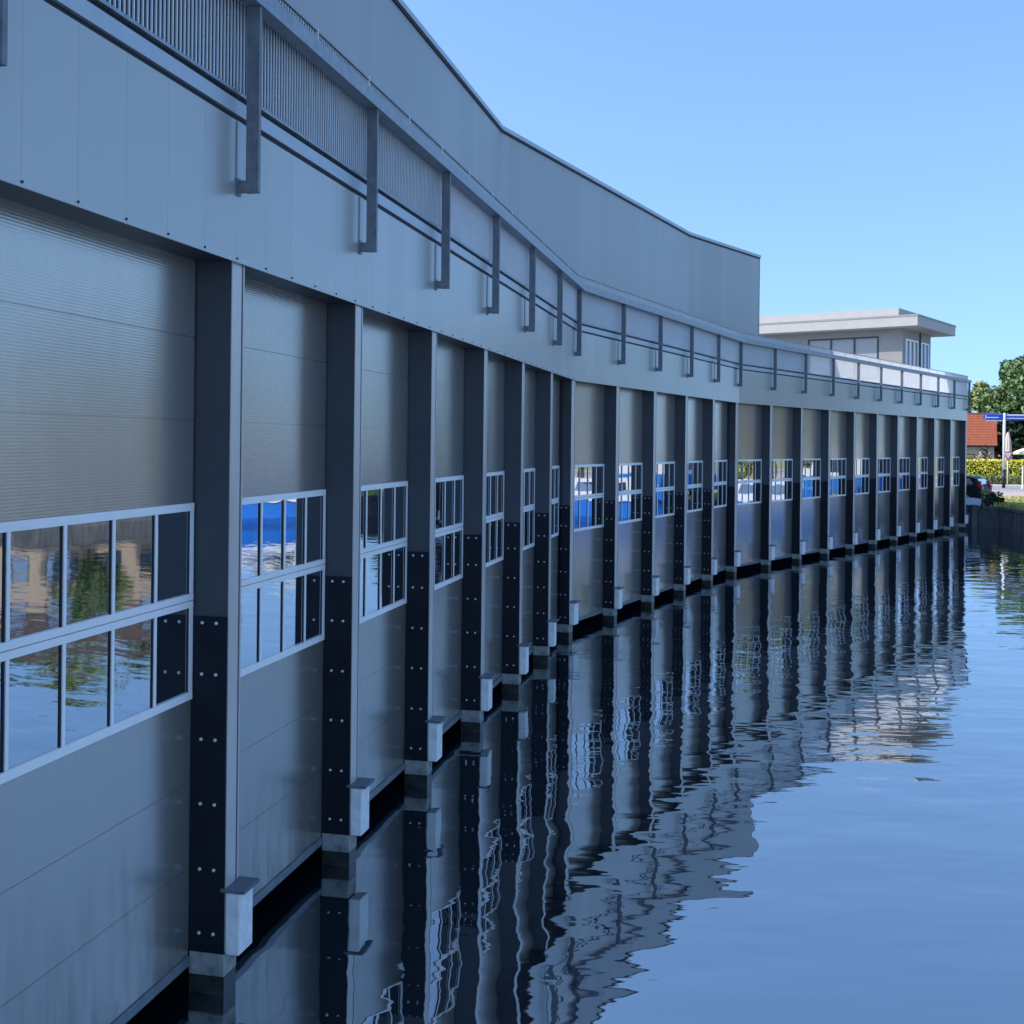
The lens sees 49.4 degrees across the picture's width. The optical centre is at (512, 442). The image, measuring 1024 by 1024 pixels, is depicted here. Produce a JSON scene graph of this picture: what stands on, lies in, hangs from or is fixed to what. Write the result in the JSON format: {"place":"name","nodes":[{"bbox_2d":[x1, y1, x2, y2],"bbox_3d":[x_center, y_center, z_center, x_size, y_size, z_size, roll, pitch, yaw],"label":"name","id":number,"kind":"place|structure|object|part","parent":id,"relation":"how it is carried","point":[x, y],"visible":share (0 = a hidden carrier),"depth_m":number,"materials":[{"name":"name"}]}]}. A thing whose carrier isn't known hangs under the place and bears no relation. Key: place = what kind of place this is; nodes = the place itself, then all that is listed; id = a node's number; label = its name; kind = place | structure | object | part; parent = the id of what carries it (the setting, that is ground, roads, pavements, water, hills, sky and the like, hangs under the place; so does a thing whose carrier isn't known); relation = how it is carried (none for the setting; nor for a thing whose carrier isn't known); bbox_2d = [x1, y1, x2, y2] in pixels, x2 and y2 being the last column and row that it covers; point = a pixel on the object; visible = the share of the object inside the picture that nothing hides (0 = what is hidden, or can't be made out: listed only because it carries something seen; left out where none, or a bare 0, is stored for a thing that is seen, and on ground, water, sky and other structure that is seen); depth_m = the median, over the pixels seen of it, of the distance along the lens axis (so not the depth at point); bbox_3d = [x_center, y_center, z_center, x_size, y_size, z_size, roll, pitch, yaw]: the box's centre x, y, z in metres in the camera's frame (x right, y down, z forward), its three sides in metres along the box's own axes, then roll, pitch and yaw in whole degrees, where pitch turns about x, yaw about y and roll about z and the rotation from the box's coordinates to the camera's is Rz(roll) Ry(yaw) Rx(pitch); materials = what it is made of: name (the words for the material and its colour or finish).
{"place":"outdoors","nodes":[
{"label":"outdoors","id":0,"kind":"place"},
{"bbox_2d":[126,527,1023,1023],"bbox_3d":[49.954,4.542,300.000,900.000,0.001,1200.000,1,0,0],"label":"water","id":1,"kind":"structure","parent":0,"point":[784,791],"depth_m":11.36,"materials":[{"name":"blue liquid"}]},
{"bbox_2d":[966,496,982,528],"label":"jetty","id":2,"kind":"object","parent":1,"relation":"in","point":[973,503],"visible":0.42,"depth_m":54.57,"materials":[{"name":"black paint"}]},
{"bbox_2d":[403,0,1023,412],"label":"sky","id":3,"kind":"structure","parent":0,"point":[870,153],"materials":[{"name":"blue"}]},
{"bbox_2d":[977,456,1021,527],"bbox_3d":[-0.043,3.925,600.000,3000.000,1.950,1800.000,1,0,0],"label":"ground","id":4,"kind":"structure","parent":0,"point":[995,510],"depth_m":55.40,"materials":[{"name":"green plant"}]},
{"bbox_2d":[0,0,971,1023],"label":"boathouse","id":5,"kind":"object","parent":4,"relation":"on","point":[386,396],"visible":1,"depth_m":9.70,"materials":[{"name":"paint"}]},
{"bbox_2d":[0,197,195,1023],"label":"boat door","id":6,"kind":"structure","parent":5,"relation":"in","point":[97,327],"depth_m":6.85,"materials":[{"name":"grey metal"}]},
{"bbox_2d":[238,277,326,906],"bbox_3d":[-2.042,1.215,9.370,0.068,5.135,2.311,1,0,13],"label":"boat door","id":7,"kind":"structure","parent":5,"relation":"in","point":[284,491],"depth_m":9.55,"materials":[{"name":"grey metal"}]},
{"bbox_2d":[358,316,408,800],"bbox_3d":[-1.500,1.221,11.810,0.068,5.135,2.311,1,0,13],"label":"boat door","id":8,"kind":"structure","parent":5,"relation":"in","point":[384,483],"depth_m":12.13,"materials":[{"name":"grey metal"}]},
{"bbox_2d":[433,340,463,734],"bbox_3d":[-0.956,1.227,14.249,0.068,5.135,2.311,1,0,13],"label":"boat door","id":9,"kind":"structure","parent":5,"relation":"in","point":[449,488],"depth_m":14.69,"materials":[{"name":"grey metal"}]},
{"bbox_2d":[484,356,504,688],"bbox_3d":[-0.413,1.233,16.690,0.068,5.135,2.311,1,0,13],"label":"boat door","id":10,"kind":"structure","parent":5,"relation":"in","point":[496,368],"depth_m":17.24,"materials":[{"name":"grey metal"}]},
{"bbox_2d":[522,369,535,654],"bbox_3d":[0.125,1.239,19.132,0.068,5.135,2.311,1,0,13],"label":"boat door","id":11,"kind":"structure","parent":5,"relation":"in","point":[530,376],"depth_m":19.77,"materials":[{"name":"grey metal"}]},
{"bbox_2d":[550,378,559,629],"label":"boat door","id":12,"kind":"structure","parent":5,"relation":"in","point":[556,382],"depth_m":22.32,"materials":[{"name":"grey metal"}]},
{"bbox_2d":[573,382,604,620],"bbox_3d":[1.511,1.254,23.984,0.068,5.135,2.311,1,0,27],"label":"boat door","id":13,"kind":"structure","parent":5,"relation":"in","point":[590,398],"depth_m":24.24,"materials":[{"name":"grey metal"}]},
{"bbox_2d":[618,388,642,605],"bbox_3d":[2.631,1.266,26.218,0.068,5.135,2.311,1,0,27],"label":"boat door","id":14,"kind":"structure","parent":5,"relation":"in","point":[631,401],"depth_m":26.52,"materials":[{"name":"grey metal"}]},
{"bbox_2d":[655,393,674,592],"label":"boat door","id":15,"kind":"structure","parent":5,"relation":"in","point":[665,423],"depth_m":28.80,"materials":[{"name":"grey metal"}]},
{"bbox_2d":[686,397,702,581],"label":"boat door","id":16,"kind":"structure","parent":5,"relation":"in","point":[693,551],"depth_m":31.08,"materials":[{"name":"grey metal"}]},
{"bbox_2d":[713,401,727,571],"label":"boat door","id":17,"kind":"structure","parent":5,"relation":"in","point":[720,456],"depth_m":33.36,"materials":[{"name":"grey metal"}]},
{"bbox_2d":[737,403,761,566],"bbox_3d":[7.332,1.317,35.085,0.068,5.135,2.311,1,0,37],"label":"boat door","id":18,"kind":"structure","parent":5,"relation":"in","point":[750,415],"depth_m":35.31,"materials":[{"name":"grey metal"}]},
{"bbox_2d":[771,406,792,560],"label":"boat door","id":19,"kind":"structure","parent":5,"relation":"in","point":[782,449],"depth_m":37.33,"materials":[{"name":"grey metal"}]},
{"bbox_2d":[802,409,820,554],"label":"boat door","id":20,"kind":"structure","parent":5,"relation":"in","point":[811,417],"depth_m":39.33,"materials":[{"name":"grey metal"}]},
{"bbox_2d":[829,411,846,549],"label":"boat door","id":21,"kind":"structure","parent":5,"relation":"in","point":[837,467],"depth_m":41.33,"materials":[{"name":"grey metal"}]},
{"bbox_2d":[759,308,955,389],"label":"pavilion","id":22,"kind":"structure","parent":5,"relation":"on","point":[900,335],"depth_m":52.59,"materials":[{"name":"grey paint"}]},
{"bbox_2d":[808,336,878,378],"bbox_3d":[15.702,-3.975,52.970,3.446,1.966,0.080,1,0,37],"label":"window","id":23,"kind":"structure","parent":22,"relation":"in","point":[864,346],"depth_m":52.73,"materials":[{"name":"grey"}]},
{"bbox_2d":[905,339,918,386],"bbox_3d":[18.755,-3.657,52.352,0.080,2.296,1.846,1,0,37],"label":"window","id":24,"kind":"structure","parent":22,"relation":"in","point":[911,357],"depth_m":52.43,"materials":[{"name":"blue glass"}]},
{"bbox_2d":[921,342,928,387],"bbox_3d":[19.942,-3.644,53.934,0.080,2.296,1.196,1,0,37],"label":"window","id":25,"kind":"structure","parent":22,"relation":"in","point":[924,347],"depth_m":53.92,"materials":[{"name":"blue glass"}]},
{"bbox_2d":[855,413,869,544],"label":"boat door","id":26,"kind":"structure","parent":5,"relation":"in","point":[862,460],"depth_m":43.35,"materials":[{"name":"grey metal"}]},
{"bbox_2d":[877,414,890,540],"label":"boat door","id":27,"kind":"structure","parent":5,"relation":"in","point":[884,434],"depth_m":45.36,"materials":[{"name":"grey metal"}]},
{"bbox_2d":[898,416,909,536],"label":"boat door","id":28,"kind":"structure","parent":5,"relation":"in","point":[904,421],"depth_m":47.36,"materials":[{"name":"grey metal"}]},
{"bbox_2d":[917,417,927,532],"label":"boat door","id":29,"kind":"structure","parent":5,"relation":"in","point":[922,422],"depth_m":49.41,"materials":[{"name":"grey metal"}]},
{"bbox_2d":[935,419,943,529],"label":"boat door","id":30,"kind":"structure","parent":5,"relation":"in","point":[939,453],"depth_m":51.41,"materials":[{"name":"grey metal"}]},
{"bbox_2d":[951,420,959,526],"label":"boat door","id":31,"kind":"structure","parent":5,"relation":"in","point":[955,423],"depth_m":53.41,"materials":[{"name":"grey metal"}]},
{"bbox_2d":[967,413,996,461],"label":"brick house","id":32,"kind":"structure","parent":4,"relation":"on","point":[981,431],"depth_m":101.18,"materials":[{"name":"tile"}]},
{"bbox_2d":[967,454,974,461],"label":"window","id":33,"kind":"structure","parent":32,"relation":"in","point":[969,456],"depth_m":100.64,"materials":[{"name":"grey"}]},
{"bbox_2d":[967,380,997,412],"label":"broadleaf tree","id":34,"kind":"object","parent":4,"relation":"on","point":[975,403],"visible":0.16,"depth_m":121.08,"materials":[{"name":"green plant"}]},
{"bbox_2d":[975,444,999,459],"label":"flowering shrub","id":35,"kind":"object","parent":4,"relation":"on","point":[980,456],"visible":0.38,"depth_m":95.40,"materials":[{"name":"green plant"}]},
{"bbox_2d":[981,489,993,500],"bbox_3d":[24.023,2.814,56.112,1.016,0.908,0.518,1,0,-37],"label":"bank plant","id":36,"kind":"object","parent":4,"relation":"on","point":[986,493],"visible":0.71,"depth_m":55.97,"materials":[{"name":"green plant"}]},
{"bbox_2d":[983,492,1005,505],"bbox_3d":[24.158,2.939,55.773,1.283,0.963,0.771,1,0,0],"label":"bank bush","id":37,"kind":"object","parent":4,"relation":"on","point":[992,498],"visible":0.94,"depth_m":55.59,"materials":[{"name":"green plant"}]},
{"bbox_2d":[966,459,1023,477],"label":"hedge","id":38,"kind":"object","parent":4,"relation":"on","point":[985,467],"visible":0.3,"depth_m":87.49,"materials":[{"name":"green plant"}]},
{"bbox_2d":[966,474,1023,484],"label":"hedge","id":39,"kind":"object","parent":4,"relation":"on","point":[1012,479],"visible":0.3,"depth_m":86.27,"materials":[{"name":"green plant"}]},
{"bbox_2d":[967,505,1023,533],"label":"quay wall","id":40,"kind":"structure","parent":4,"relation":"on","point":[1012,519],"depth_m":54.86,"materials":[{"name":"grey concrete"}]},
{"bbox_2d":[978,397,1012,422],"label":"broadleaf tree","id":41,"kind":"object","parent":4,"relation":"on","point":[982,408],"visible":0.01,"depth_m":118.51,"materials":[{"name":"green plant"}]},
{"bbox_2d":[968,496,1023,509],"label":"grass","id":42,"kind":"structure","parent":4,"relation":"on","point":[1009,503],"depth_m":55.71,"materials":[{"name":"green plant"}]},
{"bbox_2d":[994,433,1002,461],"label":"outbuilding","id":43,"kind":"structure","parent":4,"relation":"on","point":[996,454],"depth_m":104.00,"materials":[{"name":"brick"}]},
{"bbox_2d":[974,354,1023,443],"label":"broadleaf tree","id":44,"kind":"object","parent":4,"relation":"on","point":[1011,376],"visible":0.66,"depth_m":104.29,"materials":[{"name":"green plant"}]},
{"bbox_2d":[1005,432,1011,459],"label":"closed parasol","id":45,"kind":"object","parent":4,"relation":"on","point":[1008,444],"visible":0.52,"depth_m":94.29,"materials":[{"name":"beige fabric"}]},
{"bbox_2d":[995,407,1023,459],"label":"tree","id":46,"kind":"object","parent":4,"relation":"on","point":[1015,429],"visible":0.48,"depth_m":101.88,"materials":[{"name":"green plant"}]},
{"bbox_2d":[1005,450,1013,485],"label":"yield sign","id":47,"kind":"object","parent":4,"relation":"on","point":[1008,454],"visible":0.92,"depth_m":82.53,"materials":[{"name":"white metal"}]},
{"bbox_2d":[1013,448,1023,454],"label":"open parasol","id":48,"kind":"object","parent":4,"relation":"on","point":[1019,452],"visible":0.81,"depth_m":95.07,"materials":[{"name":"beige fabric"}]},
{"bbox_2d":[991,484,1023,485],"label":"path","id":49,"kind":"structure","parent":0,"point":[1005,485],"depth_m":83.90,"materials":[{"name":"pink concrete"}]},
{"bbox_2d":[992,487,1023,489],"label":"road","id":50,"kind":"structure","parent":0,"point":[996,488],"depth_m":79.88,"materials":[{"name":"grey asphalt"}]},
{"bbox_2d":[983,413,1023,487],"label":"direction sign","id":51,"kind":"object","parent":50,"relation":"on","point":[1003,417],"visible":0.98,"depth_m":81.14,"materials":[{"name":"blue metal"}]},
{"bbox_2d":[992,486,1023,491],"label":"kerb","id":52,"kind":"structure","parent":50,"relation":"on","point":[1009,490],"depth_m":74.01,"materials":[{"name":"concrete"}]},
{"bbox_2d":[995,492,1023,498],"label":"pavement","id":53,"kind":"structure","parent":0,"point":[1010,494],"depth_m":70.09,"materials":[{"name":"pink concrete"}]},
{"label":"parking","id":54,"kind":"structure","parent":0,"visible":0},
{"bbox_2d":[966,476,991,498],"bbox_3d":[22.611,2.450,57.970,4.250,1.480,1.824,1,0,40],"label":"parked car","id":55,"kind":"object","parent":54,"relation":"on","point":[976,486],"visible":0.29,"depth_m":56.40,"materials":[{"name":"black paint"}]},
{"bbox_3d":[23.023,1.960,56.684,0.870,0.350,0.123,1,0,40],"label":"side window","id":56,"kind":"part","parent":55,"relation":"part of","materials":[{"name":"black glass"}]},
{"bbox_3d":[24.005,2.000,56.804,0.190,0.270,1.240,1,0,40],"label":"rear window","id":57,"kind":"part","parent":55,"relation":"part of","materials":[{"name":"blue glass"}]}
]}

